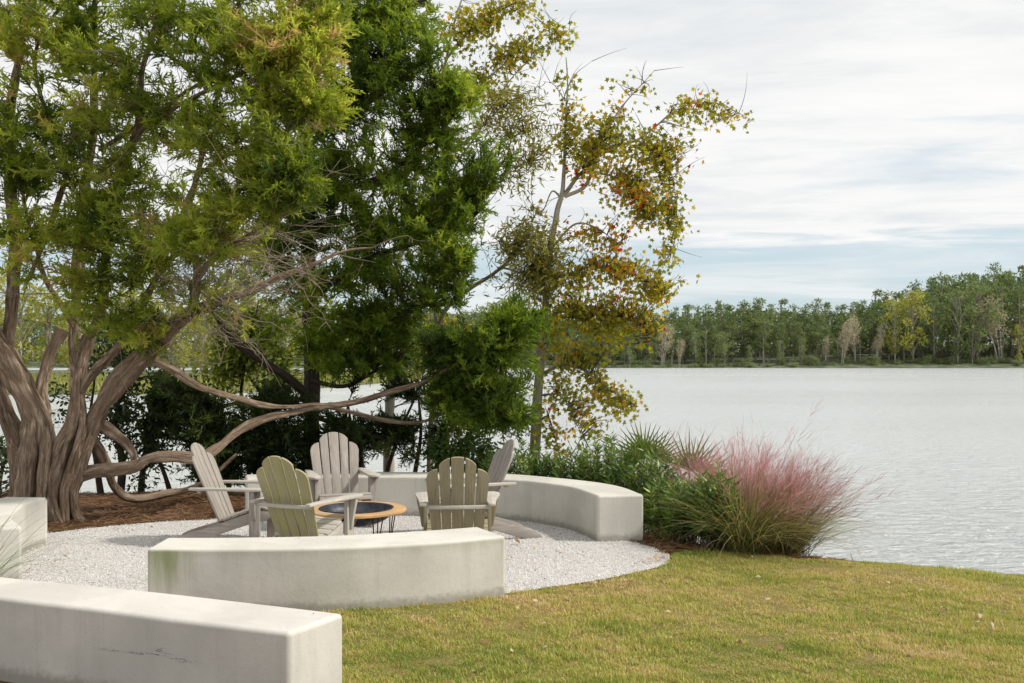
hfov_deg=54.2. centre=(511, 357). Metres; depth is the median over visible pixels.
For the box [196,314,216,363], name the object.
broadleaf tree
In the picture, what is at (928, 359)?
shore bush
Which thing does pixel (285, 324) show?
broadleaf tree
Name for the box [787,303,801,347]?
pine tree
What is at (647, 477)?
yew pine shrub
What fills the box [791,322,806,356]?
pine tree
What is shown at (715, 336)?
tree
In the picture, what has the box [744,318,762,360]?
pine tree
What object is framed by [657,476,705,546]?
yew pine shrub
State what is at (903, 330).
pine tree
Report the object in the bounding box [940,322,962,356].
pine tree
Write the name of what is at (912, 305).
broadleaf tree
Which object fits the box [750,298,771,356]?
pine tree
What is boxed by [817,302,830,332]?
pine tree
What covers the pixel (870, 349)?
broadleaf tree
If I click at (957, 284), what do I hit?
pine tree
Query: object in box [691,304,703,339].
pine tree
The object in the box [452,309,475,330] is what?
broadleaf tree
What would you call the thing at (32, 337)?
pine tree
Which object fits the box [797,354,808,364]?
shore bush
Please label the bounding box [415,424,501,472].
leafy shrub
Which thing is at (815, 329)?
pine tree
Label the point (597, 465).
yew pine shrub
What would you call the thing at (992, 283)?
pine tree
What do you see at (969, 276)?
pine tree
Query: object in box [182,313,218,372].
broadleaf tree
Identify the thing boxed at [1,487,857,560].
pine straw
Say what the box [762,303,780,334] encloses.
pine tree
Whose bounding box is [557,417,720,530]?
muhly grass
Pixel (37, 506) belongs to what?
seat wall
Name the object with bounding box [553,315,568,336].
pine tree
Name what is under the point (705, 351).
broadleaf tree
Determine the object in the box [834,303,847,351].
pine tree
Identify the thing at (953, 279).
pine tree
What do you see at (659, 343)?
pine tree
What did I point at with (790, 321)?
pine tree
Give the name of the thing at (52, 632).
seat wall
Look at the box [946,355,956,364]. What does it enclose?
shore bush
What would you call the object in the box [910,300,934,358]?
pine tree
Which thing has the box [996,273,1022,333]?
pine tree
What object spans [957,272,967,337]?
pine tree
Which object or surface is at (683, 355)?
broadleaf tree
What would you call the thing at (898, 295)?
pine tree
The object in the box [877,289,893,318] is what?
pine tree
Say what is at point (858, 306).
pine tree
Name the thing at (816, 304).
pine tree
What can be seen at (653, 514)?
yew pine shrub
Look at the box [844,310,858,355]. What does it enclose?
pine tree
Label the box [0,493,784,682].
ground
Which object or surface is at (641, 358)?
broadleaf tree
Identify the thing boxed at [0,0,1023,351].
sky
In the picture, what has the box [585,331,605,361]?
broadleaf tree
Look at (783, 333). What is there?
pine tree
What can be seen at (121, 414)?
wax myrtle tree
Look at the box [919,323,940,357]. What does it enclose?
broadleaf tree
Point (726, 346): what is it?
broadleaf tree
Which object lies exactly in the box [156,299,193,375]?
broadleaf tree
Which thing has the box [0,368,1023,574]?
lake water
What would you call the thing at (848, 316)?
pine tree
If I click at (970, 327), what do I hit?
pine tree
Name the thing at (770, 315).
pine tree
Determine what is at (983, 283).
pine tree
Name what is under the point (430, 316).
broadleaf tree
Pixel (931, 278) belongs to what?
pine tree
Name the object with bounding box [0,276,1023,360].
forest
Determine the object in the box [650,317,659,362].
pine tree
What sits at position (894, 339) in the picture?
broadleaf tree
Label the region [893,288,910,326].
pine tree
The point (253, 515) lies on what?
adirondack chair
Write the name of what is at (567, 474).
yew pine shrub
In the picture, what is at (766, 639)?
lawn
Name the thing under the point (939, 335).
pine tree
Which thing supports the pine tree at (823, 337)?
on the bank at (677, 362)
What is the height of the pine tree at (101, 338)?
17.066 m
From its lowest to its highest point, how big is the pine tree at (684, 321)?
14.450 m
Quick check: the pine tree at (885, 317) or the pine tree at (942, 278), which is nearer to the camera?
the pine tree at (885, 317)
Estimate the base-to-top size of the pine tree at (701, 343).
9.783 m
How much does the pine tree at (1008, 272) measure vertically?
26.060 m
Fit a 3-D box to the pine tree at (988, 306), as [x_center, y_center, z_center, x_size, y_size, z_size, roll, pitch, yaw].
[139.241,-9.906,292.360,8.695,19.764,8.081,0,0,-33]
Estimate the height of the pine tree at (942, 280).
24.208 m
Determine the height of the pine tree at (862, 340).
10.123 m
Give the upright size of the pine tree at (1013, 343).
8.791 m
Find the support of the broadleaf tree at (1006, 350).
on the bank at (677, 362)
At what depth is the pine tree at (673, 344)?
289.58 m
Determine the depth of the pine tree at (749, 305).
312.68 m
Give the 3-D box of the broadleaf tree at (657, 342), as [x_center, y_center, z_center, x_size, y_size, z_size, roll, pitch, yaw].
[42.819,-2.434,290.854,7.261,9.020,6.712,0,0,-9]
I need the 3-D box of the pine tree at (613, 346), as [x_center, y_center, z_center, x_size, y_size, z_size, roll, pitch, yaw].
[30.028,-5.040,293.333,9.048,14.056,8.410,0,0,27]
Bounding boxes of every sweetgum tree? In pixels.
[383,0,578,471]
[516,48,754,463]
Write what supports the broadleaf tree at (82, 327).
on the bank at (677, 362)
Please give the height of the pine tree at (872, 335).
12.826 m
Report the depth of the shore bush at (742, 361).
280.19 m
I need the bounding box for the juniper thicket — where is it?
[144,365,459,488]
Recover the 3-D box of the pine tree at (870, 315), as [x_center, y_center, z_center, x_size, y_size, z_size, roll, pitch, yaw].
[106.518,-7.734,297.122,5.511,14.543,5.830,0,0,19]
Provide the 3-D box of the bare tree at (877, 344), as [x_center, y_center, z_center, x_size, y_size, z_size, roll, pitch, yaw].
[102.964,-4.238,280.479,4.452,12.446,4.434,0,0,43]
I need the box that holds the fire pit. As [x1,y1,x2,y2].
[314,501,405,533]
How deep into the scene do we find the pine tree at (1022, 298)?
300.40 m
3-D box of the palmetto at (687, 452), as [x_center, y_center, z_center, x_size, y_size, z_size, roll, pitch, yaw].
[2.008,1.495,10.919,0.980,1.499,0.184,0,0,0]
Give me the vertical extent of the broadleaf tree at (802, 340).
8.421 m
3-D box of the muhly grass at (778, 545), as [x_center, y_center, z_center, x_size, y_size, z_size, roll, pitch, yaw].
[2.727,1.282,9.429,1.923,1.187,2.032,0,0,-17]
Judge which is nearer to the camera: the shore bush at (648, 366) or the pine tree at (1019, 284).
the shore bush at (648, 366)
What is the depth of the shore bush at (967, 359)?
281.47 m
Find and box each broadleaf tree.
[0,274,31,328]
[0,275,54,366]
[23,286,68,370]
[57,309,90,375]
[64,309,96,352]
[92,283,143,367]
[120,288,168,372]
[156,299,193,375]
[169,304,194,366]
[180,317,207,358]
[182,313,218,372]
[194,270,264,364]
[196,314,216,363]
[231,294,280,379]
[265,301,296,346]
[265,303,302,373]
[288,316,303,357]
[418,308,443,330]
[447,310,464,323]
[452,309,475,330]
[485,302,500,310]
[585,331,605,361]
[591,329,620,362]
[613,335,634,364]
[623,334,636,364]
[627,325,652,363]
[644,340,656,362]
[652,336,670,361]
[674,338,690,362]
[681,324,704,362]
[690,332,701,362]
[691,329,709,361]
[699,342,712,363]
[707,331,729,357]
[714,329,735,363]
[719,338,734,358]
[722,324,746,361]
[734,324,755,359]
[746,344,754,362]
[749,316,778,361]
[767,335,778,359]
[775,340,785,362]
[797,334,811,356]
[797,336,806,360]
[807,330,825,357]
[830,325,858,357]
[832,337,847,360]
[864,322,885,355]
[877,297,913,359]
[890,330,906,358]
[892,289,934,361]
[897,321,921,355]
[911,329,926,356]
[918,297,952,359]
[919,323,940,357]
[940,288,977,361]
[952,278,1007,359]
[954,332,967,358]
[959,306,985,362]
[979,333,993,356]
[993,329,1013,353]
[1010,324,1023,361]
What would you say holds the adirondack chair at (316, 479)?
on the gravel patio
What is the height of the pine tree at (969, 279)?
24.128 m
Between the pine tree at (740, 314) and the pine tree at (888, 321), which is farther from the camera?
the pine tree at (740, 314)
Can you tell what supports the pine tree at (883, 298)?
on the bank at (677, 362)
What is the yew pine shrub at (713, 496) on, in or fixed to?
on the ground at (177, 512)
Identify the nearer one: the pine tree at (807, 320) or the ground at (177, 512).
the ground at (177, 512)
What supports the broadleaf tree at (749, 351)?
on the bank at (677, 362)
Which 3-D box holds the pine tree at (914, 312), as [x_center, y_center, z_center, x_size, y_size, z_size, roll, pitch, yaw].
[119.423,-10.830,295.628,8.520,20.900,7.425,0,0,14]
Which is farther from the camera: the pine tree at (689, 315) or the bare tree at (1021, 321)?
the pine tree at (689, 315)
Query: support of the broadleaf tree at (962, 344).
on the bank at (677, 362)
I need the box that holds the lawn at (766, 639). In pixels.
[332,551,1023,682]
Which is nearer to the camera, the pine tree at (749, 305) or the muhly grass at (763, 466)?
the muhly grass at (763, 466)
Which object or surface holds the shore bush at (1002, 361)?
on the bank at (677, 362)
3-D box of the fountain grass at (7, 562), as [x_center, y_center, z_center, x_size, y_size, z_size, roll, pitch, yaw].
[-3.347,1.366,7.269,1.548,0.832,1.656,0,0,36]
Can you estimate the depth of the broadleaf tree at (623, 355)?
288.69 m
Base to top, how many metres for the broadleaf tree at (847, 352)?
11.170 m
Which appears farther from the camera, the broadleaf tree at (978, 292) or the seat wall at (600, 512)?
the broadleaf tree at (978, 292)
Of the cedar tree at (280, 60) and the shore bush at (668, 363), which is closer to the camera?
the cedar tree at (280, 60)
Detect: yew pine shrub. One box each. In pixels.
[464,447,493,472]
[491,435,546,475]
[534,451,564,477]
[551,441,596,479]
[569,430,624,482]
[597,433,664,531]
[634,447,687,533]
[640,471,686,538]
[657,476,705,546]
[683,460,745,552]
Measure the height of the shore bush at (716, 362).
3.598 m
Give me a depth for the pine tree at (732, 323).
292.32 m
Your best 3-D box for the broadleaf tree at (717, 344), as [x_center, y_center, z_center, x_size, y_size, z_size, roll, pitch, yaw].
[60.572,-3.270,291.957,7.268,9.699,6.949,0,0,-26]
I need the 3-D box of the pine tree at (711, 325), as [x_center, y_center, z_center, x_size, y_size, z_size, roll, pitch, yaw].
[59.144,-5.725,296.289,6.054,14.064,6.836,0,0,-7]
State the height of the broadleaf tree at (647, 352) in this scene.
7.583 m
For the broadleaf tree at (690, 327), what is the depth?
292.86 m
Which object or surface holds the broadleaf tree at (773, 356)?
on the bank at (677, 362)
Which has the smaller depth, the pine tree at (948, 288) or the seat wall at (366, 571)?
the seat wall at (366, 571)
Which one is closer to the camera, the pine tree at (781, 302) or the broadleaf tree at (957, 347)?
the broadleaf tree at (957, 347)
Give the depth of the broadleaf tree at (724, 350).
290.92 m
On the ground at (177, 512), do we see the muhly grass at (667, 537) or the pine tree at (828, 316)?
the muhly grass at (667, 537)
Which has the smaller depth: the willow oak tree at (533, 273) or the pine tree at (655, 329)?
the willow oak tree at (533, 273)
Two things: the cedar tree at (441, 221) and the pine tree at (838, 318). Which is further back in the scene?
the pine tree at (838, 318)
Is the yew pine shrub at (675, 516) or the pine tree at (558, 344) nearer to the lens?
the yew pine shrub at (675, 516)
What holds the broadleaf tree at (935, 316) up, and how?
on the bank at (677, 362)
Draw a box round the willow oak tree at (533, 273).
[426,54,588,471]
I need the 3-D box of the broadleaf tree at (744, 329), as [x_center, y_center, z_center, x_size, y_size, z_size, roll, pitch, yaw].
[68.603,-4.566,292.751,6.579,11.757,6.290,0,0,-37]
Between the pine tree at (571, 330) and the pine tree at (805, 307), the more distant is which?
the pine tree at (805, 307)
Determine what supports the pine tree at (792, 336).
on the bank at (677, 362)
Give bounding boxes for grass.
[0,493,143,580]
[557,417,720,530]
[627,400,905,564]
[643,490,697,543]
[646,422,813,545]
[673,427,843,547]
[705,437,905,560]
[715,448,864,549]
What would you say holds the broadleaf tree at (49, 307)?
on the marsh bank at (62, 372)
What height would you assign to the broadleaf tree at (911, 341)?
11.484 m
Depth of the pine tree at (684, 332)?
293.18 m
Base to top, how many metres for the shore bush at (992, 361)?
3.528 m
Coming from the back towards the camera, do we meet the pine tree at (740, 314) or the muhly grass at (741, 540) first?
the pine tree at (740, 314)
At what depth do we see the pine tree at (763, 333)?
286.37 m
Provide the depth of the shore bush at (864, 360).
279.84 m
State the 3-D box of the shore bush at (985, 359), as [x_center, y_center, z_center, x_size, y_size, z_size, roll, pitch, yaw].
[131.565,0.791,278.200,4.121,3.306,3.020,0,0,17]
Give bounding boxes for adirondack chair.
[175,443,275,537]
[249,456,362,536]
[305,432,380,527]
[415,457,499,531]
[424,439,541,537]
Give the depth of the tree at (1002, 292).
286.30 m
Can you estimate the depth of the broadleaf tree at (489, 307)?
301.51 m
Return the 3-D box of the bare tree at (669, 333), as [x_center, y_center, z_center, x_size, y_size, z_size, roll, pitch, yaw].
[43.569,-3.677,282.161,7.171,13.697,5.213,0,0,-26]
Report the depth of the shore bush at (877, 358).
277.45 m
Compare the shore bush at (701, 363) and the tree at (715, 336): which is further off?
the tree at (715, 336)
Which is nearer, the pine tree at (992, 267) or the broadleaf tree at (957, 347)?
the broadleaf tree at (957, 347)
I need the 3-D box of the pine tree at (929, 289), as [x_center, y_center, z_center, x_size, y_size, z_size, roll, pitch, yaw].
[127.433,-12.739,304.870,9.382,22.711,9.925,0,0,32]
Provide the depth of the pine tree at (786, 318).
306.89 m
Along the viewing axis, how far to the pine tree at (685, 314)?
318.71 m
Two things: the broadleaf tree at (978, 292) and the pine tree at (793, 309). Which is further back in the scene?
the pine tree at (793, 309)
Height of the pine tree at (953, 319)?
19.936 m
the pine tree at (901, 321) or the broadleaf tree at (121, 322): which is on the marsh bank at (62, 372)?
the broadleaf tree at (121, 322)
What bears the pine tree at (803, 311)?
on the bank at (677, 362)
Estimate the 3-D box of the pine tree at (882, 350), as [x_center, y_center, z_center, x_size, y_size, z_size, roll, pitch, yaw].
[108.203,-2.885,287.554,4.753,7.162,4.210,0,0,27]
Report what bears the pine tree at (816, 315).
on the bank at (677, 362)
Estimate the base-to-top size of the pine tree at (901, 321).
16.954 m
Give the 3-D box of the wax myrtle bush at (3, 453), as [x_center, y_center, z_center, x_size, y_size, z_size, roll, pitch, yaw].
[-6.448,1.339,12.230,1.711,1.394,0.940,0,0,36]
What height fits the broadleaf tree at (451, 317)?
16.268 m
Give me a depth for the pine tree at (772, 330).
305.15 m
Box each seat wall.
[0,497,46,578]
[0,577,341,682]
[148,527,504,611]
[245,472,642,542]
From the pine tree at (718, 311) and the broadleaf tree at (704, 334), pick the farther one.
the pine tree at (718, 311)
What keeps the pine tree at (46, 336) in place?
on the bank at (677, 362)
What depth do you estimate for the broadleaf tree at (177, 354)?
285.00 m
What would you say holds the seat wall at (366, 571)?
on the ground at (177, 512)
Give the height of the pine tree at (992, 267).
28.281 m
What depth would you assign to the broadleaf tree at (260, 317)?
87.43 m
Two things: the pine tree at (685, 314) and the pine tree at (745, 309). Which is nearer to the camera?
the pine tree at (745, 309)
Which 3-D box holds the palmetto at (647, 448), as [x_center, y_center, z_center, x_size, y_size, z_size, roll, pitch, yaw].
[1.490,1.401,11.200,1.030,1.430,0.230,0,0,0]
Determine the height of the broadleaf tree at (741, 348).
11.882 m
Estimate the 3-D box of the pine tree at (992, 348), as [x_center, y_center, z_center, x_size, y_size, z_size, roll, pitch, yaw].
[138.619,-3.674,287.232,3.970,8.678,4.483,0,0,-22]
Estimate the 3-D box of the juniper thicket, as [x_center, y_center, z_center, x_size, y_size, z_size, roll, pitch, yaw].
[-2.673,0.919,12.683,4.143,1.690,1.520,0,0,0]
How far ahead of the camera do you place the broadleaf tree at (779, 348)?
280.85 m
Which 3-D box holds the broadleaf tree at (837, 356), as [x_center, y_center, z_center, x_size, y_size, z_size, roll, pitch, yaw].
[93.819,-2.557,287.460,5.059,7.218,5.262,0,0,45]
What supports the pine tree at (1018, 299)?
on the bank at (677, 362)
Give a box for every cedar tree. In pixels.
[0,0,559,524]
[179,0,520,449]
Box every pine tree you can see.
[18,300,45,360]
[33,303,62,349]
[94,311,109,352]
[469,306,486,330]
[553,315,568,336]
[553,328,564,360]
[565,329,575,356]
[578,336,587,352]
[600,320,626,362]
[626,323,647,362]
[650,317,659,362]
[653,314,662,359]
[653,326,664,362]
[661,309,672,347]
[661,318,670,360]
[661,325,682,363]
[664,312,679,358]
[664,332,676,357]
[667,307,682,355]
[676,304,695,358]
[676,326,691,362]
[678,316,691,352]
[679,304,693,356]
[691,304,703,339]
[691,316,704,357]
[695,331,708,356]
[697,304,717,347]
[699,310,710,357]
[701,315,720,360]
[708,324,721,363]
[710,299,729,353]
[710,302,730,346]
[717,311,735,360]
[721,305,739,357]
[726,319,738,361]
[731,308,749,357]
[733,299,751,346]
[735,299,751,356]
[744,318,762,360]
[746,297,761,354]
[746,315,758,359]
[747,308,764,358]
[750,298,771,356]
[755,315,771,363]
[760,307,777,359]
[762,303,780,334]
[767,311,777,356]
[773,310,789,357]
[773,322,793,360]
[774,298,788,324]
[774,323,787,355]
[781,310,791,355]
[785,322,804,360]
[786,314,797,356]
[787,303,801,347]
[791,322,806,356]
[794,308,809,344]
[799,303,812,344]
[802,313,815,355]
[804,298,826,318]
[804,323,819,357]
[808,308,825,344]
[808,321,821,355]
[814,314,831,357]
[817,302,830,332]
[820,325,835,361]
[825,307,838,352]
[830,306,846,348]
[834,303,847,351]
[834,316,845,352]
[843,301,857,351]
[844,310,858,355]
[845,315,868,357]
[851,317,868,359]
[855,300,868,349]
[855,301,866,352]
[856,326,867,351]
[862,308,878,355]
[864,288,883,349]
[864,300,879,350]
[865,317,878,358]
[866,313,893,358]
[873,295,891,352]
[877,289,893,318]
[878,301,898,354]
[881,312,898,358]
[881,336,893,359]
[891,291,915,352]
[891,300,910,354]
[892,304,918,359]
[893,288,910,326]
[900,279,928,333]
[905,286,928,354]
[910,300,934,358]
[916,290,944,350]
[921,281,946,336]
[926,276,944,324]
[926,292,951,355]
[928,284,953,352]
[928,314,948,356]
[933,270,951,302]
[933,275,968,351]
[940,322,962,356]
[942,293,970,357]
[943,274,963,337]
[945,281,968,333]
[945,286,965,353]
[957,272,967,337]
[960,273,978,349]
[960,276,981,352]
[962,298,987,358]
[972,280,994,354]
[973,273,1001,337]
[977,291,999,355]
[985,262,1009,342]
[988,331,1002,358]
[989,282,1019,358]
[990,272,1010,338]
[990,279,1009,349]
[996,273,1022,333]
[998,276,1023,355]
[1001,270,1023,348]
[1003,283,1023,356]
[1007,278,1023,340]
[1007,326,1022,354]
[1012,265,1023,348]
[1012,269,1023,325]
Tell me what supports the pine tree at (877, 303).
on the bank at (677, 362)
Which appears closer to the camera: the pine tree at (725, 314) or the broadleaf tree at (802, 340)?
the broadleaf tree at (802, 340)
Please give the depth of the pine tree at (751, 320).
292.84 m
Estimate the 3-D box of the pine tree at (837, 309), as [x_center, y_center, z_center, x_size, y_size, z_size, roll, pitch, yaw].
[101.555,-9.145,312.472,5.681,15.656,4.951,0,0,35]
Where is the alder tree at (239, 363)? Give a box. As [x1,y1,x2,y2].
[188,293,347,474]
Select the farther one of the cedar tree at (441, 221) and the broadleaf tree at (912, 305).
the broadleaf tree at (912, 305)
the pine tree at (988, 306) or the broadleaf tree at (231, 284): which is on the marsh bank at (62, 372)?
the broadleaf tree at (231, 284)
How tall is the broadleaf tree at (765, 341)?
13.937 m
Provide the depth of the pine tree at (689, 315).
304.47 m
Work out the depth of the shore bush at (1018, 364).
278.02 m
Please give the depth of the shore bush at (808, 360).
280.62 m
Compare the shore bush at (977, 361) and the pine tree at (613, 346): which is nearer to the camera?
the shore bush at (977, 361)
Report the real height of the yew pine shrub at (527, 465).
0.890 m
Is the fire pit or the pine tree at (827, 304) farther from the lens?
the pine tree at (827, 304)
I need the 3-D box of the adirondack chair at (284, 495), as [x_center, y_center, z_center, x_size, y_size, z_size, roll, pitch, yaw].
[-1.856,1.295,8.636,0.760,0.958,1.070,0,0,24]
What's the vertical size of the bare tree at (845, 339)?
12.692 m
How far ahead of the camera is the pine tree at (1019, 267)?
316.01 m
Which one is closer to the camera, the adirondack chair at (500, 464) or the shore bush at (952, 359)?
the adirondack chair at (500, 464)
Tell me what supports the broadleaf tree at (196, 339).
on the bank at (677, 362)
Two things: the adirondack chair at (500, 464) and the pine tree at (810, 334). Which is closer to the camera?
the adirondack chair at (500, 464)
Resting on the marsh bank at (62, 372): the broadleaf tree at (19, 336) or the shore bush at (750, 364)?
the broadleaf tree at (19, 336)
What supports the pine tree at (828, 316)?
on the bank at (677, 362)
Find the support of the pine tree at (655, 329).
on the bank at (677, 362)
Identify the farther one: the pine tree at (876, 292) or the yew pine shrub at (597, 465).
the pine tree at (876, 292)
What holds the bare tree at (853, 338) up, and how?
on the bank at (677, 362)
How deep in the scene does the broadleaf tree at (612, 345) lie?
287.29 m
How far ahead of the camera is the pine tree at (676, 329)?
289.53 m
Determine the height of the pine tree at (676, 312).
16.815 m
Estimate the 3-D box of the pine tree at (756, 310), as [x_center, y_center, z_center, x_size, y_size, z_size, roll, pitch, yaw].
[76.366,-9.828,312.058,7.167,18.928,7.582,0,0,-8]
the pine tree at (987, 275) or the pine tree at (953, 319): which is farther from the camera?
the pine tree at (987, 275)
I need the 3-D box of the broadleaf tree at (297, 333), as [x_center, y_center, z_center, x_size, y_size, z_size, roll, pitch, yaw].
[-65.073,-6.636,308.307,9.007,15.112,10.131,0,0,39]
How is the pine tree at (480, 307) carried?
on the bank at (677, 362)
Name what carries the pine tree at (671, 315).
on the bank at (677, 362)
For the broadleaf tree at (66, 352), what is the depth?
85.88 m
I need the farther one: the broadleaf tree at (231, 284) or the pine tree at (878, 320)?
the pine tree at (878, 320)
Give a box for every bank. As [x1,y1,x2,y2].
[8,369,427,394]
[19,345,1023,367]
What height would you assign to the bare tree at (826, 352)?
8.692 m
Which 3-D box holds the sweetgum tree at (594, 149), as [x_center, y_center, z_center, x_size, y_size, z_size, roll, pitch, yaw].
[1.573,-1.084,12.465,3.036,5.568,1.554,0,0,0]
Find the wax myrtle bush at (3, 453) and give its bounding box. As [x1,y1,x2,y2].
[0,434,8,497]
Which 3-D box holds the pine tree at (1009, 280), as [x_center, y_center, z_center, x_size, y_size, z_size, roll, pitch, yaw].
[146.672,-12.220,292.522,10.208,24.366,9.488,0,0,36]
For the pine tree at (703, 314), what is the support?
on the bank at (677, 362)
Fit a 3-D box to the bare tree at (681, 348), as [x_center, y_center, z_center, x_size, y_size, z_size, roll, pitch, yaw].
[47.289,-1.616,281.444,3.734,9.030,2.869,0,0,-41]
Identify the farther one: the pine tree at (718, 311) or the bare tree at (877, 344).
the pine tree at (718, 311)
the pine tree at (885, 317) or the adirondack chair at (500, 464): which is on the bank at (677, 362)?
the pine tree at (885, 317)
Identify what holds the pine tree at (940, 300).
on the bank at (677, 362)
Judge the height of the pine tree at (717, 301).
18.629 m
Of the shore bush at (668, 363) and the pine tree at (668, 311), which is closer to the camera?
the shore bush at (668, 363)
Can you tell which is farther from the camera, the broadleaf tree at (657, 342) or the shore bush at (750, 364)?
the broadleaf tree at (657, 342)
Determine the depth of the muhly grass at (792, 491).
9.56 m
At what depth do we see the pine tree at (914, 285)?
307.37 m
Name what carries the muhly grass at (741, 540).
on the ground at (177, 512)
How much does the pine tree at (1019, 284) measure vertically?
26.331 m
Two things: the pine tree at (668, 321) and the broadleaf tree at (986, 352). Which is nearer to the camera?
the broadleaf tree at (986, 352)
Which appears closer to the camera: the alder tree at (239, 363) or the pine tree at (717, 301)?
the alder tree at (239, 363)
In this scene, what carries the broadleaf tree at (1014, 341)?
on the bank at (677, 362)
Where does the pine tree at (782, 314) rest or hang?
on the bank at (677, 362)
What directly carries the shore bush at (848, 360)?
on the bank at (677, 362)
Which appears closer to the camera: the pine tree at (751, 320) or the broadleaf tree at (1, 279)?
the broadleaf tree at (1, 279)
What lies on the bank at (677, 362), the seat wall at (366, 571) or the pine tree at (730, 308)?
the pine tree at (730, 308)
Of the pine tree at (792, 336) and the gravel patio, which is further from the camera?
the pine tree at (792, 336)
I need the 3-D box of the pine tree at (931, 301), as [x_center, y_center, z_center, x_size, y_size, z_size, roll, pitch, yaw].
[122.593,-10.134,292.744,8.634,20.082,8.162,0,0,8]
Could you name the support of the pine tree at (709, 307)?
on the bank at (677, 362)
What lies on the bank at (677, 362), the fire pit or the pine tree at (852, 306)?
the pine tree at (852, 306)
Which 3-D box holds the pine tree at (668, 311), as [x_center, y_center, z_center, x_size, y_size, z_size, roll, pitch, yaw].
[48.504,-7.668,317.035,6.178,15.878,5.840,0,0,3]
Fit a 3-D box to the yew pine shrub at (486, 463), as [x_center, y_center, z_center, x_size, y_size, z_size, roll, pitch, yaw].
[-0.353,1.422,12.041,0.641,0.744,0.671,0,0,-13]
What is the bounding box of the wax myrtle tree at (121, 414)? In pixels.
[48,326,224,494]
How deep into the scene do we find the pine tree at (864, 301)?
314.13 m
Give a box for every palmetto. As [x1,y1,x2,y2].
[600,420,685,530]
[653,431,730,538]
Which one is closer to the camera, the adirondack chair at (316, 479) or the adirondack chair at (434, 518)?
the adirondack chair at (434, 518)
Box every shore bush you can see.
[632,359,642,367]
[643,357,652,367]
[665,360,672,367]
[695,356,705,366]
[712,356,722,366]
[739,358,746,366]
[745,357,755,367]
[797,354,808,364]
[806,353,816,364]
[809,356,821,366]
[843,355,851,363]
[859,355,868,363]
[870,353,880,365]
[924,353,932,363]
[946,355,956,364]
[964,355,971,362]
[973,355,981,363]
[978,355,990,364]
[989,355,998,363]
[997,352,1007,363]
[1014,354,1021,365]
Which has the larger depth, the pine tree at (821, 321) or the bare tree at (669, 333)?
the pine tree at (821, 321)
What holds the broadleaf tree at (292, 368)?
on the marsh bank at (62, 372)
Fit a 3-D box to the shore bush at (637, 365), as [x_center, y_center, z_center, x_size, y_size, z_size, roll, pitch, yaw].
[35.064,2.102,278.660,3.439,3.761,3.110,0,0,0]
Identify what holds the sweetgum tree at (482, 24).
on the ground at (177, 512)
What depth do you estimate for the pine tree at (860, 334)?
287.18 m
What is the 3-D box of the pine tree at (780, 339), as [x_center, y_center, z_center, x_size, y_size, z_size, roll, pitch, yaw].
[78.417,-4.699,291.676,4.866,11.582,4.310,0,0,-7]
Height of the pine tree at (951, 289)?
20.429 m
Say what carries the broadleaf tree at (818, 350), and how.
on the bank at (677, 362)
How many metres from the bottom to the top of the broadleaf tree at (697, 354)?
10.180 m
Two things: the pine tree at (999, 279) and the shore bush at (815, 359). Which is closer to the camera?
the shore bush at (815, 359)
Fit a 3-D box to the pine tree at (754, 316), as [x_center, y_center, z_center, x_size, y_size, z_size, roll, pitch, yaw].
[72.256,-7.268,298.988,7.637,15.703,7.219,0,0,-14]
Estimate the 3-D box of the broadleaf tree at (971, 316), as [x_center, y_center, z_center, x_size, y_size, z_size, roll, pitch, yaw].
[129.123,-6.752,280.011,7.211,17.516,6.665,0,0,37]
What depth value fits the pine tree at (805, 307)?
313.69 m
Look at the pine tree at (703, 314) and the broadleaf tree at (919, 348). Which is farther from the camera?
the pine tree at (703, 314)
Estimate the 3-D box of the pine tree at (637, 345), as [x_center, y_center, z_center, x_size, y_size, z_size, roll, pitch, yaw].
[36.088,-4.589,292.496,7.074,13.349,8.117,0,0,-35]
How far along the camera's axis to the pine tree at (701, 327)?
298.92 m
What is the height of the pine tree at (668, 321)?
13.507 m
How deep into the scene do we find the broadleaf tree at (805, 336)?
288.56 m
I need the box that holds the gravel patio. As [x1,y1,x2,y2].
[22,516,669,592]
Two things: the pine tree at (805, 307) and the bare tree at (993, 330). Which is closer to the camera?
the bare tree at (993, 330)
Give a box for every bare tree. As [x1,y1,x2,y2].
[656,322,677,366]
[674,338,685,366]
[822,335,831,362]
[836,321,854,363]
[846,312,863,361]
[872,322,888,355]
[975,294,1012,360]
[1015,301,1023,337]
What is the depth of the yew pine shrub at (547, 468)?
11.92 m
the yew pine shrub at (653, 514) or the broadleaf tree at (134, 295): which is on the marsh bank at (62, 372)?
the broadleaf tree at (134, 295)
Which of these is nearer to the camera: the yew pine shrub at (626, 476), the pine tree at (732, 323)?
the yew pine shrub at (626, 476)
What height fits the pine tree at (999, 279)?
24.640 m
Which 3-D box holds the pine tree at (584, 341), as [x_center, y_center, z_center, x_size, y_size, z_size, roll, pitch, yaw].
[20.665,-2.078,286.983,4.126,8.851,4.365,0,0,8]

